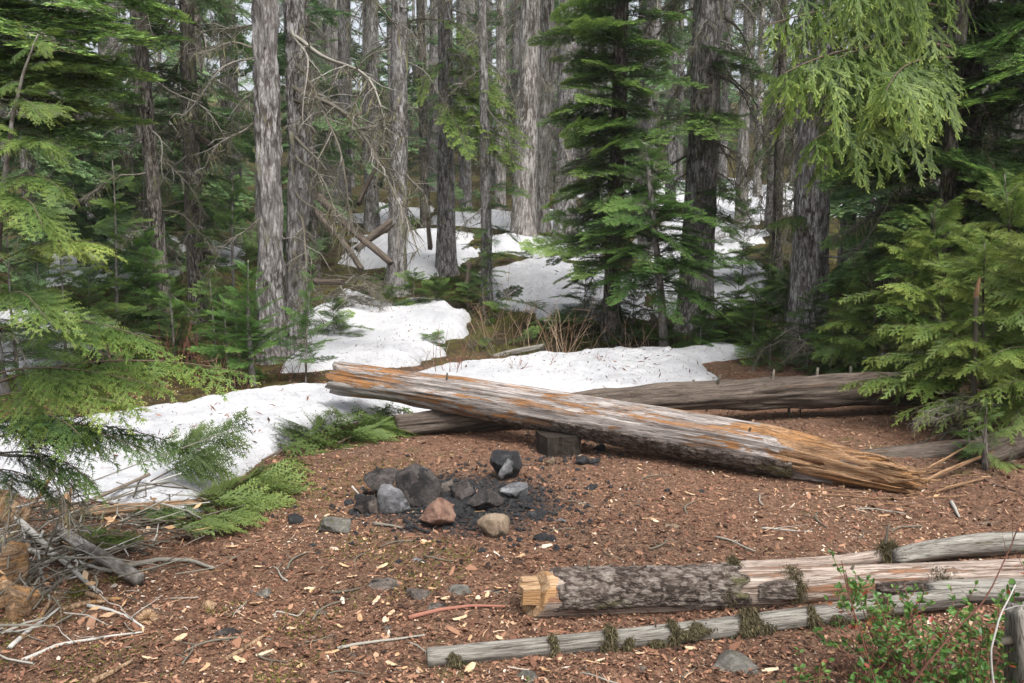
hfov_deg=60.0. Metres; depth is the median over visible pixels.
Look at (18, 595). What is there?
rotten wood
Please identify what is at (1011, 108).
dark fir
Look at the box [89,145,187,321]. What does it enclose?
young hemlock
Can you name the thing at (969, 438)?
young hemlock
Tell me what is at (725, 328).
young hemlock
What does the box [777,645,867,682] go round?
leafy shrub
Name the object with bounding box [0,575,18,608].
rotten wood
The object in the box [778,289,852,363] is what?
young hemlock
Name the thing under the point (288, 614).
branch
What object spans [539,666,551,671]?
wood chip
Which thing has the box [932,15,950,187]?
conifer tree
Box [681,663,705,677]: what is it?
twig
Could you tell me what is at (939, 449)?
rotting log
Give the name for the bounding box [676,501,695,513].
twig
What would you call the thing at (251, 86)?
sky
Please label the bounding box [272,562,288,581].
twig
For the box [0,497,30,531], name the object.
bark slab
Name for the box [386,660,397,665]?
wood chip
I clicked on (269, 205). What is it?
twin trunk tree
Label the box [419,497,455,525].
fire ring stone
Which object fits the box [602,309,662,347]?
bare shrub
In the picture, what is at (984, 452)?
cedar sapling
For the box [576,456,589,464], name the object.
charcoal lump
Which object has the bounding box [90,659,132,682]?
branch
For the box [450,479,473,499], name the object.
fire ring stone
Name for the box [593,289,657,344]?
young hemlock
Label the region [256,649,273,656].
wood chip
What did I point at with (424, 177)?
conifer tree
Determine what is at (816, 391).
fallen log
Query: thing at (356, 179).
conifer tree
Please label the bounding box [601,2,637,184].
conifer tree
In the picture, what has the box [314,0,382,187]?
conifer tree
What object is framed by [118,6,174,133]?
conifer tree
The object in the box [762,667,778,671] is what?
wood chip
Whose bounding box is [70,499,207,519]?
rotten pole
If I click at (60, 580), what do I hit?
branch
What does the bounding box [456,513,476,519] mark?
burnt stick
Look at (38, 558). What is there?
branch
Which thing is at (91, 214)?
conifer tree
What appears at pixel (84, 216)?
conifer tree
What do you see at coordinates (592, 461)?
charcoal lump
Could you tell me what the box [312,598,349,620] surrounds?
twig
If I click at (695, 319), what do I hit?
young hemlock
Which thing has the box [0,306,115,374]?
snow
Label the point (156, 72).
conifer tree
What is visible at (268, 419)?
snow debris
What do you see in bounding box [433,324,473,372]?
bare shrub
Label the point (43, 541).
branch
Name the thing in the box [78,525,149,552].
cut bough
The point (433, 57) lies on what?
conifer tree
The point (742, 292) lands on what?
young hemlock
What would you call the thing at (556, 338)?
bare shrub
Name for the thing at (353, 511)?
charcoal lump
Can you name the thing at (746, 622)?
thin log
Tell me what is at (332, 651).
wood chip
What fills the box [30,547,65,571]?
branch
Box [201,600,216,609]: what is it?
stone
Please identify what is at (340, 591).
branch
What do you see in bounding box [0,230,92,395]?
young hemlock
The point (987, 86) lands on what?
conifer tree
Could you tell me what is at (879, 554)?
thin log
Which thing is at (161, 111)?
conifer tree
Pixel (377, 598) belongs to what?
wood chip
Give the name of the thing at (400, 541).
twig
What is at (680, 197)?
snow
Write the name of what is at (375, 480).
fire ring stone
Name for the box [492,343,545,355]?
fallen log
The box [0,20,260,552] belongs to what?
cedar sapling
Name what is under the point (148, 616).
dry tuft
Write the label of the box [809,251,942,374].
cedar sapling
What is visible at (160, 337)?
dead twig tangle
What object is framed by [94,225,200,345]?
young hemlock
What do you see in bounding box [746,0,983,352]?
weeping cedar
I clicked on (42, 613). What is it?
branch
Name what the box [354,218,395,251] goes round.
fallen log
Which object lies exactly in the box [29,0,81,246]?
conifer tree
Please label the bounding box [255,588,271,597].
ground stone
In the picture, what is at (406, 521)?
burnt stick
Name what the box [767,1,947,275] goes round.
conifer tree
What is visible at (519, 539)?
charcoal lump
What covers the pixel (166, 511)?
cut bough
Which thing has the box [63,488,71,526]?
branch
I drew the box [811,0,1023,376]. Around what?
dark fir
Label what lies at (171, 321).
young hemlock
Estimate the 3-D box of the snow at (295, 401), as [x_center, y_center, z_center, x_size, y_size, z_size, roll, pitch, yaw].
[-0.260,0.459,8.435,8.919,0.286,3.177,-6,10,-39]
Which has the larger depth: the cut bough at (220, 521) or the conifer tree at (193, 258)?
the conifer tree at (193, 258)
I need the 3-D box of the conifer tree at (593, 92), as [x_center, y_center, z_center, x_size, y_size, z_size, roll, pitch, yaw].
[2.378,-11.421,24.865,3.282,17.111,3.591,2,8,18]
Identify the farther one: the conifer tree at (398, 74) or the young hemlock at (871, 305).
the conifer tree at (398, 74)
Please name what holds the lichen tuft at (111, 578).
hanging from the brush debris at (62, 548)
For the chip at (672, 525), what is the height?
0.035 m
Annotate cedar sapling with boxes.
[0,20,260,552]
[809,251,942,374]
[837,229,1023,433]
[838,194,1022,405]
[891,182,1023,444]
[911,168,1023,423]
[948,397,1023,473]
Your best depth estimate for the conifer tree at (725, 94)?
32.08 m
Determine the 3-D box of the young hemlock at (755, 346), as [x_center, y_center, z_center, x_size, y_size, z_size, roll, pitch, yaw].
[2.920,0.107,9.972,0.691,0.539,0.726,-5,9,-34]
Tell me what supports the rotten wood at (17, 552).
on the brush debris at (62, 548)
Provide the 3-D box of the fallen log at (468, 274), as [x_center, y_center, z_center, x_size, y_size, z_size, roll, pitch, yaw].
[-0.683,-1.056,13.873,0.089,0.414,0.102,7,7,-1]
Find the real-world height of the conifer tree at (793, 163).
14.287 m
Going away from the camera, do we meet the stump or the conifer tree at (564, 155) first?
the stump
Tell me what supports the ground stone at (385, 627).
on the ground at (776, 502)
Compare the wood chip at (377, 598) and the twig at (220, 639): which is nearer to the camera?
the twig at (220, 639)
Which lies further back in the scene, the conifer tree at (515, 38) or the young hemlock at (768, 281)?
the conifer tree at (515, 38)
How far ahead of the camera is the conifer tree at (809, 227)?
10.34 m
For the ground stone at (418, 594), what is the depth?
3.84 m
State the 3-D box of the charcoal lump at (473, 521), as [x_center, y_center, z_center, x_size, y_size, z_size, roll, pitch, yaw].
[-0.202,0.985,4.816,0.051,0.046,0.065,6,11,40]
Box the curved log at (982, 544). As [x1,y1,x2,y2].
[887,531,1023,563]
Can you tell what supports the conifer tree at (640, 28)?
on the ground at (776, 502)
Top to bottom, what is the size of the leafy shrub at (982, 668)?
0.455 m
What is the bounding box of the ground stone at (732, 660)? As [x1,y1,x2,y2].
[711,649,761,673]
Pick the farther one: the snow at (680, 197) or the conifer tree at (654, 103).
the snow at (680, 197)
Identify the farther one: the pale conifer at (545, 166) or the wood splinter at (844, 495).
the pale conifer at (545, 166)
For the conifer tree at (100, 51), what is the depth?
27.71 m
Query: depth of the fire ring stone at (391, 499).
4.97 m
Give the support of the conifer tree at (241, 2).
on the ground at (776, 502)
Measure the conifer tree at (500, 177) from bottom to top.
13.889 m
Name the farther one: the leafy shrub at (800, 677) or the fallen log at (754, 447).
the fallen log at (754, 447)
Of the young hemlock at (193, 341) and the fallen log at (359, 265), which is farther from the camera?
the fallen log at (359, 265)
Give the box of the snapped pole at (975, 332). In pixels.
[971,276,980,430]
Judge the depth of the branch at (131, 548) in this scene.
4.25 m
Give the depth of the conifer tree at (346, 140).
18.49 m
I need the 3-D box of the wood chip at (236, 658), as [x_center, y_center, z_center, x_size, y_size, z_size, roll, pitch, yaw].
[-1.012,1.183,3.299,0.063,0.010,0.031,11,8,35]
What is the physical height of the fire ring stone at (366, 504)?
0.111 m
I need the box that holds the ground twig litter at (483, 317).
[2,211,927,367]
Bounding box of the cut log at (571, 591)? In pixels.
[517,558,1023,618]
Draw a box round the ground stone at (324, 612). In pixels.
[315,609,327,614]
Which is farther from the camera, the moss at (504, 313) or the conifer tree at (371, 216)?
the conifer tree at (371, 216)
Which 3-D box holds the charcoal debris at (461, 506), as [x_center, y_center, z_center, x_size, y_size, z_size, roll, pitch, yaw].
[-0.300,0.870,5.689,2.414,0.064,2.988,0,7,0]
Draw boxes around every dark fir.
[518,0,707,347]
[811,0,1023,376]
[932,0,1023,316]
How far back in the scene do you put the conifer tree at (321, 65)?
26.60 m
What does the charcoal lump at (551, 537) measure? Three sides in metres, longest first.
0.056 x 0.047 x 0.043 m
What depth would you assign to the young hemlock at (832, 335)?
9.31 m
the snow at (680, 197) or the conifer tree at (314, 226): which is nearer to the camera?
the conifer tree at (314, 226)
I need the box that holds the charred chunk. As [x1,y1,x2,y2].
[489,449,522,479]
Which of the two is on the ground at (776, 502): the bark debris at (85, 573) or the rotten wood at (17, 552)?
the bark debris at (85, 573)
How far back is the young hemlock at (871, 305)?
8.91 m
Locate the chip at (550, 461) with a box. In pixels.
[546,457,554,464]
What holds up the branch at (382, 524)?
on the ground at (776, 502)
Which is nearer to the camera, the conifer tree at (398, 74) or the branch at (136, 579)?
the branch at (136, 579)
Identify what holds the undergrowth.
on the ground at (776, 502)
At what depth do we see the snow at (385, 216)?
25.92 m
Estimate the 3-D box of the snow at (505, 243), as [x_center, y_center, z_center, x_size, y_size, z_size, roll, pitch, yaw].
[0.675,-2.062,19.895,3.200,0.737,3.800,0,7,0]
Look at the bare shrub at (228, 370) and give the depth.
8.79 m
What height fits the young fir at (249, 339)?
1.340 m
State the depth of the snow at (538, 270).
15.45 m
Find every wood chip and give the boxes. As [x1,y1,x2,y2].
[174,633,186,640]
[199,663,209,671]
[233,655,245,662]
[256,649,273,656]
[325,649,339,653]
[357,613,362,621]
[371,595,380,602]
[376,563,387,568]
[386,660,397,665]
[452,614,466,620]
[464,662,475,672]
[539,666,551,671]
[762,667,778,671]
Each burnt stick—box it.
[403,518,429,533]
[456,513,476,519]
[518,503,557,514]
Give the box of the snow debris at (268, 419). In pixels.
[3,244,880,494]
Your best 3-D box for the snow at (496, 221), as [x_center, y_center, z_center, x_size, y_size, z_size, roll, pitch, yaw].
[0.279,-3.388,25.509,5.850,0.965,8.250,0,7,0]
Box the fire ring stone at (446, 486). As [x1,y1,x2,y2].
[440,479,452,493]
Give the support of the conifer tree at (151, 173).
on the ground at (776, 502)
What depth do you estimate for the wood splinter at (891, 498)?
5.20 m
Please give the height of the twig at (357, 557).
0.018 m
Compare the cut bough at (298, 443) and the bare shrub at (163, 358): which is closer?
the cut bough at (298, 443)
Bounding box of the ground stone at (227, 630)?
[213,627,248,635]
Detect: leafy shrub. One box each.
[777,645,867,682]
[810,550,1003,682]
[848,656,928,682]
[856,578,1023,682]
[983,548,1023,646]
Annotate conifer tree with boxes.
[0,0,196,394]
[0,1,110,306]
[0,24,41,176]
[2,0,159,268]
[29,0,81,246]
[61,0,241,340]
[63,0,222,293]
[64,0,128,225]
[74,0,170,230]
[86,8,134,209]
[109,0,257,323]
[114,0,282,258]
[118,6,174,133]
[124,2,178,194]
[147,5,215,177]
[151,0,177,178]
[171,0,255,212]
[202,0,255,251]
[203,12,250,170]
[216,0,364,259]
[237,0,288,168]
[242,0,364,278]
[246,3,285,129]
[279,4,337,214]
[279,6,322,180]
[282,0,363,195]
[311,0,390,217]
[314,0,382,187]
[315,9,363,184]
[316,0,357,201]
[334,0,416,231]
[337,0,454,296]
[356,0,533,277]
[375,0,472,226]
[407,0,476,191]
[408,0,504,209]
[415,0,533,305]
[470,0,511,191]
[474,0,519,209]
[475,0,558,198]
[504,0,601,243]
[550,0,587,193]
[551,0,636,216]
[554,0,558,169]
[598,0,689,258]
[600,0,690,237]
[600,0,794,334]
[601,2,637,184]
[633,1,691,204]
[662,0,693,179]
[677,11,739,164]
[717,0,750,191]
[722,0,803,322]
[724,0,770,220]
[737,0,796,232]
[740,2,775,197]
[751,0,863,242]
[757,0,854,358]
[766,13,849,184]
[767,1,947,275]
[786,6,1016,297]
[922,0,1007,219]
[924,0,1023,317]
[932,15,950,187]
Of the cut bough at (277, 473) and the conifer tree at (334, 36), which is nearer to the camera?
the cut bough at (277, 473)
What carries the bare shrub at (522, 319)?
on the ground at (776, 502)
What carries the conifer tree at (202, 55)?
on the ground at (776, 502)
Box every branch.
[7,607,59,649]
[14,504,102,594]
[19,598,53,640]
[21,622,141,660]
[22,515,85,585]
[28,541,111,573]
[29,467,56,508]
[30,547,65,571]
[32,537,72,600]
[38,561,96,596]
[52,524,144,585]
[62,599,106,611]
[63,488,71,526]
[84,591,122,600]
[86,593,161,627]
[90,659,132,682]
[99,531,149,554]
[127,557,213,568]
[224,631,270,660]
[274,608,304,619]
[331,586,364,593]
[337,634,424,648]
[372,522,402,527]
[408,604,504,619]
[762,524,812,531]
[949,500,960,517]
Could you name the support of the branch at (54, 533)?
on the brush debris at (62, 548)
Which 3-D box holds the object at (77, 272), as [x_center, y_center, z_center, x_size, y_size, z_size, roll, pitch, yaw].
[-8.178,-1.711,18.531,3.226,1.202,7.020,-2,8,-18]
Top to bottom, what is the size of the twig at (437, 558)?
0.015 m
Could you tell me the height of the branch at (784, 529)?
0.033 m
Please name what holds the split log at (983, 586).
on the ground at (776, 502)
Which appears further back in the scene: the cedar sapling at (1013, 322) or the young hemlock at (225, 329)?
the young hemlock at (225, 329)
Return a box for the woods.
[0,0,1007,167]
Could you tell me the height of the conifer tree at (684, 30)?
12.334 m
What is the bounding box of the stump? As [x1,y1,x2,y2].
[536,430,580,456]
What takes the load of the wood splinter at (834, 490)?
on the ground at (776, 502)
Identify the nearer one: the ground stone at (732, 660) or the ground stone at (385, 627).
the ground stone at (732, 660)
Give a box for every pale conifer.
[496,0,557,236]
[500,0,581,232]
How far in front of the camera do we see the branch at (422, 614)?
3.71 m
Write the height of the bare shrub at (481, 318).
0.853 m
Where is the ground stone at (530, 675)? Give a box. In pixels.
[517,670,539,682]
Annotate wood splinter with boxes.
[800,489,869,491]
[820,494,871,497]
[845,501,876,505]
[870,497,917,498]
[881,503,929,506]
[904,488,950,495]
[924,450,993,482]
[924,494,967,498]
[926,446,966,469]
[935,477,985,492]
[949,473,979,476]
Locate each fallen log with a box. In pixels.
[172,118,213,148]
[308,278,344,284]
[315,193,393,265]
[315,210,363,271]
[324,361,942,494]
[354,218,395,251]
[356,143,388,204]
[395,366,958,435]
[426,212,432,249]
[465,261,471,285]
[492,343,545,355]
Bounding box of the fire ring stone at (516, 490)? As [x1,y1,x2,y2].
[500,482,528,499]
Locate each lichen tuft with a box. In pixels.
[61,579,88,600]
[103,574,118,583]
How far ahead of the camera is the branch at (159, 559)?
4.16 m
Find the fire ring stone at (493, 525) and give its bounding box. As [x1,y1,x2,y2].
[477,513,509,537]
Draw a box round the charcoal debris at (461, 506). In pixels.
[261,431,663,564]
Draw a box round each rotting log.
[859,439,970,457]
[960,421,1023,463]
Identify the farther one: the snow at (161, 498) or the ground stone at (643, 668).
the snow at (161, 498)
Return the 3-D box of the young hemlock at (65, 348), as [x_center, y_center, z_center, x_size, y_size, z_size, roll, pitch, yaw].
[-4.636,-0.406,9.229,1.116,1.670,0.833,-5,9,-33]
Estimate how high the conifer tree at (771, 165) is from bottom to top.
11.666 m
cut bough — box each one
[71,407,253,506]
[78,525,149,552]
[120,503,217,524]
[164,502,274,540]
[188,456,320,521]
[261,401,412,461]
[337,411,418,444]
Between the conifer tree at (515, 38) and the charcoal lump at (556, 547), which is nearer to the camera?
the charcoal lump at (556, 547)
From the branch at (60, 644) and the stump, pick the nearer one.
the branch at (60, 644)
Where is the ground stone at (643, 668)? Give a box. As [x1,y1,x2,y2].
[637,666,649,671]
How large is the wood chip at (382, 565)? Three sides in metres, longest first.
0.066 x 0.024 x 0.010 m
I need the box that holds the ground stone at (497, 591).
[491,588,507,592]
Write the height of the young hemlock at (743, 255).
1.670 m
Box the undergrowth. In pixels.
[0,207,993,351]
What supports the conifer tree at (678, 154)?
on the ground at (776, 502)
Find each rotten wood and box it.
[0,540,29,585]
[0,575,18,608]
[5,586,40,621]
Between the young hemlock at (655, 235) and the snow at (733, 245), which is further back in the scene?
the snow at (733, 245)
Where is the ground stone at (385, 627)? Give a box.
[382,625,391,630]
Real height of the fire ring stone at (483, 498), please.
0.147 m
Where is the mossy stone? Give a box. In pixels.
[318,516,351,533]
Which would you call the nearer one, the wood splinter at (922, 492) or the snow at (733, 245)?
the wood splinter at (922, 492)
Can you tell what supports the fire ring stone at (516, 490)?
on the ground at (776, 502)
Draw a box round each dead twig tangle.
[105,322,228,357]
[310,270,398,311]
[715,214,752,240]
[746,319,841,371]
[907,390,1023,465]
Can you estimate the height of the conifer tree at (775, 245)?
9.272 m
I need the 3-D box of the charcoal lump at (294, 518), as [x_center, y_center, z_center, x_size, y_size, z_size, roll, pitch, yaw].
[-1.182,0.974,4.846,0.088,0.059,0.120,-1,10,-11]
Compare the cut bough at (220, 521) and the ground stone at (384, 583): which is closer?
the ground stone at (384, 583)
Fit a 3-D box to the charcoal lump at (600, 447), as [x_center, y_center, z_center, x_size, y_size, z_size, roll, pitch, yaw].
[0.636,0.766,6.361,0.086,0.059,0.078,-29,23,-32]
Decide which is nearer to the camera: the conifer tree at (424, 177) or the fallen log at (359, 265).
the fallen log at (359, 265)
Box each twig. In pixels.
[162,594,198,599]
[175,640,204,664]
[177,635,242,652]
[225,600,246,616]
[254,652,287,665]
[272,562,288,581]
[285,549,315,569]
[304,633,334,642]
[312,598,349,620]
[324,664,364,674]
[347,551,367,566]
[379,540,411,546]
[407,642,425,655]
[423,553,456,563]
[545,527,573,533]
[569,496,594,507]
[580,666,618,682]
[640,472,670,479]
[649,537,678,549]
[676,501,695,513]
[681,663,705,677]
[715,536,755,551]
[757,491,766,505]
[802,511,826,527]
[857,508,904,513]
[879,525,921,532]
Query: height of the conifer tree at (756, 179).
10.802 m
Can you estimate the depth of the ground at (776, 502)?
4.65 m
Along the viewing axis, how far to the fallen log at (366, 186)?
15.24 m
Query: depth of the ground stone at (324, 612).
3.70 m
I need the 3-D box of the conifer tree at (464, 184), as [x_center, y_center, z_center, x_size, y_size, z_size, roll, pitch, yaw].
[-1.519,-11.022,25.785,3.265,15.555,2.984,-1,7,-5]
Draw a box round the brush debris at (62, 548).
[0,429,262,664]
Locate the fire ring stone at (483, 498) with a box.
[466,488,505,509]
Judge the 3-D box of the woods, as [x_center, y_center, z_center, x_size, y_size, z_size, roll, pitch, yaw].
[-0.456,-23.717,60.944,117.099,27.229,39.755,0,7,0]
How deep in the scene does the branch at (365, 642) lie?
3.45 m
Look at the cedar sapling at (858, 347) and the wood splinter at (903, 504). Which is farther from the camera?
the cedar sapling at (858, 347)
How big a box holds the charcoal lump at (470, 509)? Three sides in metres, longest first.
0.080 x 0.060 x 0.053 m
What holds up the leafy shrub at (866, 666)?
on the ground at (776, 502)
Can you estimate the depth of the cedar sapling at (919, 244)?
7.60 m
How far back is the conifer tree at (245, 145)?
16.53 m
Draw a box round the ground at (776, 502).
[0,90,1023,682]
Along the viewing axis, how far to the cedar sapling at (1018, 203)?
7.30 m
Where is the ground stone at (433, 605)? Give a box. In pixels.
[427,602,445,609]
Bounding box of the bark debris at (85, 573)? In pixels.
[0,494,209,632]
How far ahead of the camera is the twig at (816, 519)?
4.82 m
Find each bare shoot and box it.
[804,559,881,682]
[839,570,869,682]
[912,513,1023,682]
[990,584,1023,682]
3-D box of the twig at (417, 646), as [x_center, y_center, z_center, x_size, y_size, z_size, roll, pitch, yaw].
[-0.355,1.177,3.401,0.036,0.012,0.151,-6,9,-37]
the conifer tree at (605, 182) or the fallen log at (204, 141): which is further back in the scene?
the conifer tree at (605, 182)
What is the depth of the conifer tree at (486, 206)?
14.61 m
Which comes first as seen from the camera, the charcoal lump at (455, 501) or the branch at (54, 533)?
the branch at (54, 533)
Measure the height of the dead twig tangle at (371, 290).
1.264 m
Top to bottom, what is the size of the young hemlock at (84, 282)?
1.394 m
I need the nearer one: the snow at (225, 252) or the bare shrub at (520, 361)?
the bare shrub at (520, 361)
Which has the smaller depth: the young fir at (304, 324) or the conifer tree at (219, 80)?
the young fir at (304, 324)
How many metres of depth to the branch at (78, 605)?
3.67 m
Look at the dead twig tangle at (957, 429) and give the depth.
6.27 m
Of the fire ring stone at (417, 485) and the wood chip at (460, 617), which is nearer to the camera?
the wood chip at (460, 617)
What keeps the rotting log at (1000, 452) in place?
on the ground at (776, 502)
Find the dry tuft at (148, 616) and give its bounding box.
[137,609,159,624]
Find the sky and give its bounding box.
[2,0,871,90]
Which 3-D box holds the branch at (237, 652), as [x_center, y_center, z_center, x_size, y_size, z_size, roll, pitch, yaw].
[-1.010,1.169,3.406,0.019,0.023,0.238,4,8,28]
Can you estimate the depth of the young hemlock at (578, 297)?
12.60 m
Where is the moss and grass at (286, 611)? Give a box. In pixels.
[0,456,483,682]
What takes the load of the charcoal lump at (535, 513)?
on the ground at (776, 502)
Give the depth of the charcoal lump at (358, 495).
5.26 m
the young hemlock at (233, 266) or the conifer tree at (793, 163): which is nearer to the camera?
the young hemlock at (233, 266)
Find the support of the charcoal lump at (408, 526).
on the ground at (776, 502)
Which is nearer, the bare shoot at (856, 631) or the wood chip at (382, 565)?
the bare shoot at (856, 631)
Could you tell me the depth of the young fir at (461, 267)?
14.37 m
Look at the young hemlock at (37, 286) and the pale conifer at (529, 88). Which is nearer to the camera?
the young hemlock at (37, 286)
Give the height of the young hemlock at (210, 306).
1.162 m
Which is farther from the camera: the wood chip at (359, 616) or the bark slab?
the bark slab
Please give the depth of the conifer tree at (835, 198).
13.12 m
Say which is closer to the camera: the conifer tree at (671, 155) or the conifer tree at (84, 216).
the conifer tree at (84, 216)
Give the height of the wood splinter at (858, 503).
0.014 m
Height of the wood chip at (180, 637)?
0.010 m
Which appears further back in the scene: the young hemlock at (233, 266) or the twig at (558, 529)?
the young hemlock at (233, 266)
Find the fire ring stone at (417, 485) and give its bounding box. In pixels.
[395,463,441,506]
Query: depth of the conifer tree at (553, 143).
35.74 m
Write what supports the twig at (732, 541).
on the ground at (776, 502)
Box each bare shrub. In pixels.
[88,342,147,381]
[144,316,195,376]
[178,322,234,381]
[194,341,265,387]
[273,348,312,381]
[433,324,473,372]
[464,285,529,339]
[495,266,559,347]
[505,353,557,368]
[528,292,608,352]
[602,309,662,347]
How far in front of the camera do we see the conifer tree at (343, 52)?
24.16 m
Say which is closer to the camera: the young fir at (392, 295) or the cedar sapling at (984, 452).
the cedar sapling at (984, 452)
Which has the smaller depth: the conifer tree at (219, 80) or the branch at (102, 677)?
the branch at (102, 677)
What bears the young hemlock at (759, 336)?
on the ground at (776, 502)
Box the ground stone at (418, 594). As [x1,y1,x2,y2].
[406,588,431,599]
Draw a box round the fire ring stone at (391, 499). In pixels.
[377,484,411,514]
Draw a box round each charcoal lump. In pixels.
[288,513,303,524]
[348,508,358,515]
[354,493,365,499]
[404,524,413,529]
[441,524,449,529]
[450,498,459,505]
[464,506,476,513]
[469,518,477,524]
[478,547,485,552]
[516,537,522,541]
[526,510,546,517]
[533,533,548,541]
[547,534,556,541]
[553,544,559,551]
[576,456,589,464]
[586,484,595,489]
[589,458,599,464]
[594,444,605,451]
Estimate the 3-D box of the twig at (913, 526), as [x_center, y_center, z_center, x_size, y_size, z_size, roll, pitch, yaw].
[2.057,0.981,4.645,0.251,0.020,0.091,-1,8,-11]
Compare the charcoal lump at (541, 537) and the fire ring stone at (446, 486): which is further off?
the fire ring stone at (446, 486)
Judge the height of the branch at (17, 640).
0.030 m
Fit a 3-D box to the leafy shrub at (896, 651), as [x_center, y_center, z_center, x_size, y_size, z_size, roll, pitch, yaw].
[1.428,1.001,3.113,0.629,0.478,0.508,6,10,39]
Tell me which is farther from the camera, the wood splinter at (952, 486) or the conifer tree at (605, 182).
the conifer tree at (605, 182)
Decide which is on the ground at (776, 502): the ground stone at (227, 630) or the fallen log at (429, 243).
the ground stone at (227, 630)
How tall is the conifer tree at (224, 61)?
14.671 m
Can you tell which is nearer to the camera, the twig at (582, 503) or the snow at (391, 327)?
the twig at (582, 503)
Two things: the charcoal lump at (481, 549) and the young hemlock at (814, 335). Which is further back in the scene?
the young hemlock at (814, 335)
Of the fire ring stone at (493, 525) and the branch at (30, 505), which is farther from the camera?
the fire ring stone at (493, 525)
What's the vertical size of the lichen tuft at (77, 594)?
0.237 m
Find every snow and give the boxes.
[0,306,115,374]
[0,342,758,503]
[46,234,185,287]
[132,494,203,515]
[211,240,245,268]
[280,288,470,372]
[336,202,434,223]
[338,228,478,279]
[430,209,596,231]
[476,233,602,260]
[476,258,652,321]
[578,178,763,205]
[632,217,769,261]
[645,253,767,317]
[716,183,793,224]
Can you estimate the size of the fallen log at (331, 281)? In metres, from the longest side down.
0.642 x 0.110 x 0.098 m
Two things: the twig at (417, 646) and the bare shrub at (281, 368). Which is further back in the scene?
the bare shrub at (281, 368)
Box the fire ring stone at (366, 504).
[354,495,379,513]
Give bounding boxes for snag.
[994,601,1023,682]
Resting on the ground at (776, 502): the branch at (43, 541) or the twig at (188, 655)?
the twig at (188, 655)
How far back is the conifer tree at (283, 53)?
43.42 m
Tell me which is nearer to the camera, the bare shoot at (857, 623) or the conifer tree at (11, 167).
the bare shoot at (857, 623)
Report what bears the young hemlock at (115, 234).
on the ground at (776, 502)
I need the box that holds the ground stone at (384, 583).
[366,577,399,590]
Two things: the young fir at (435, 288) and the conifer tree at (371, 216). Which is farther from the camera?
the conifer tree at (371, 216)
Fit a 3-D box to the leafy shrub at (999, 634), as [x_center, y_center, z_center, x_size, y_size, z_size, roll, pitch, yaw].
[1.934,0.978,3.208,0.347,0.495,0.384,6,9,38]
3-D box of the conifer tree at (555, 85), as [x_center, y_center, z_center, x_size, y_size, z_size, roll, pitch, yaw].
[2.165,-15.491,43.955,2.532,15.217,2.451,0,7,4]
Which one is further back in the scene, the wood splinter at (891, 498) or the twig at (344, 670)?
the wood splinter at (891, 498)
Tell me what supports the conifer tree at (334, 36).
on the ground at (776, 502)
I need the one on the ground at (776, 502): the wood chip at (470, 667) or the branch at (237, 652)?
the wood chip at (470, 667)
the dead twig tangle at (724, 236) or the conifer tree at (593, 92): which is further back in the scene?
the conifer tree at (593, 92)
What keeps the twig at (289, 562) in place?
on the ground at (776, 502)
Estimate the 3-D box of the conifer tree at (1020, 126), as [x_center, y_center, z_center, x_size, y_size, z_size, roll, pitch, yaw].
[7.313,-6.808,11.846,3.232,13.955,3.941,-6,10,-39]
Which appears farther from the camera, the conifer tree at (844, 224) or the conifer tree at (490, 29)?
the conifer tree at (490, 29)
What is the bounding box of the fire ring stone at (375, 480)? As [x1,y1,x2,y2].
[363,468,397,491]
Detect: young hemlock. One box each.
[0,218,84,359]
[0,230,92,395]
[6,225,116,375]
[27,258,151,365]
[63,160,172,354]
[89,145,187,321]
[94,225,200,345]
[123,275,219,368]
[142,299,220,372]
[174,265,255,348]
[175,295,276,379]
[187,165,284,332]
[308,297,374,336]
[390,267,444,304]
[456,243,509,314]
[542,261,623,329]
[580,140,755,346]
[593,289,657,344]
[665,305,731,347]
[687,289,748,346]
[695,270,775,343]
[714,197,770,282]
[718,252,787,344]
[718,282,785,365]
[727,265,790,349]
[745,328,804,370]
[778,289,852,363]
[793,319,865,375]
[794,287,881,363]
[828,223,969,380]
[952,426,977,459]
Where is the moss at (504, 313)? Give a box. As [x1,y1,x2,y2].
[0,261,901,356]
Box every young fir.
[183,256,297,385]
[266,260,339,381]
[375,281,414,306]
[411,272,471,304]
[440,258,497,309]
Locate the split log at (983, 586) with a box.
[925,579,1023,603]
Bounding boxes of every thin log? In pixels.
[426,587,966,670]
[719,523,900,567]
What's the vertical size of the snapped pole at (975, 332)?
1.130 m
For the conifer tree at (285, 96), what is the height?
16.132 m
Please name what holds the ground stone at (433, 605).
on the ground at (776, 502)
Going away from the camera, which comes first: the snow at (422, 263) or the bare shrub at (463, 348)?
the bare shrub at (463, 348)
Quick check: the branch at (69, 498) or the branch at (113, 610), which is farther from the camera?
the branch at (69, 498)
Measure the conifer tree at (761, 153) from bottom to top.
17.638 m
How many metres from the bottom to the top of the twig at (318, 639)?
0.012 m
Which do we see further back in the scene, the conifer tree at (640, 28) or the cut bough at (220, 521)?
the conifer tree at (640, 28)
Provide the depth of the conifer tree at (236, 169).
19.36 m
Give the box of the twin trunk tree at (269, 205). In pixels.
[166,0,435,364]
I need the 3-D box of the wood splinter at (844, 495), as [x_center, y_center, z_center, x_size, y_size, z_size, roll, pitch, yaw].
[2.054,0.916,5.237,0.450,0.014,0.013,1,8,9]
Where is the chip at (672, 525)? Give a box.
[665,524,679,527]
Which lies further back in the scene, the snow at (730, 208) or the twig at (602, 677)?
the snow at (730, 208)
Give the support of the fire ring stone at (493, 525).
on the ground at (776, 502)

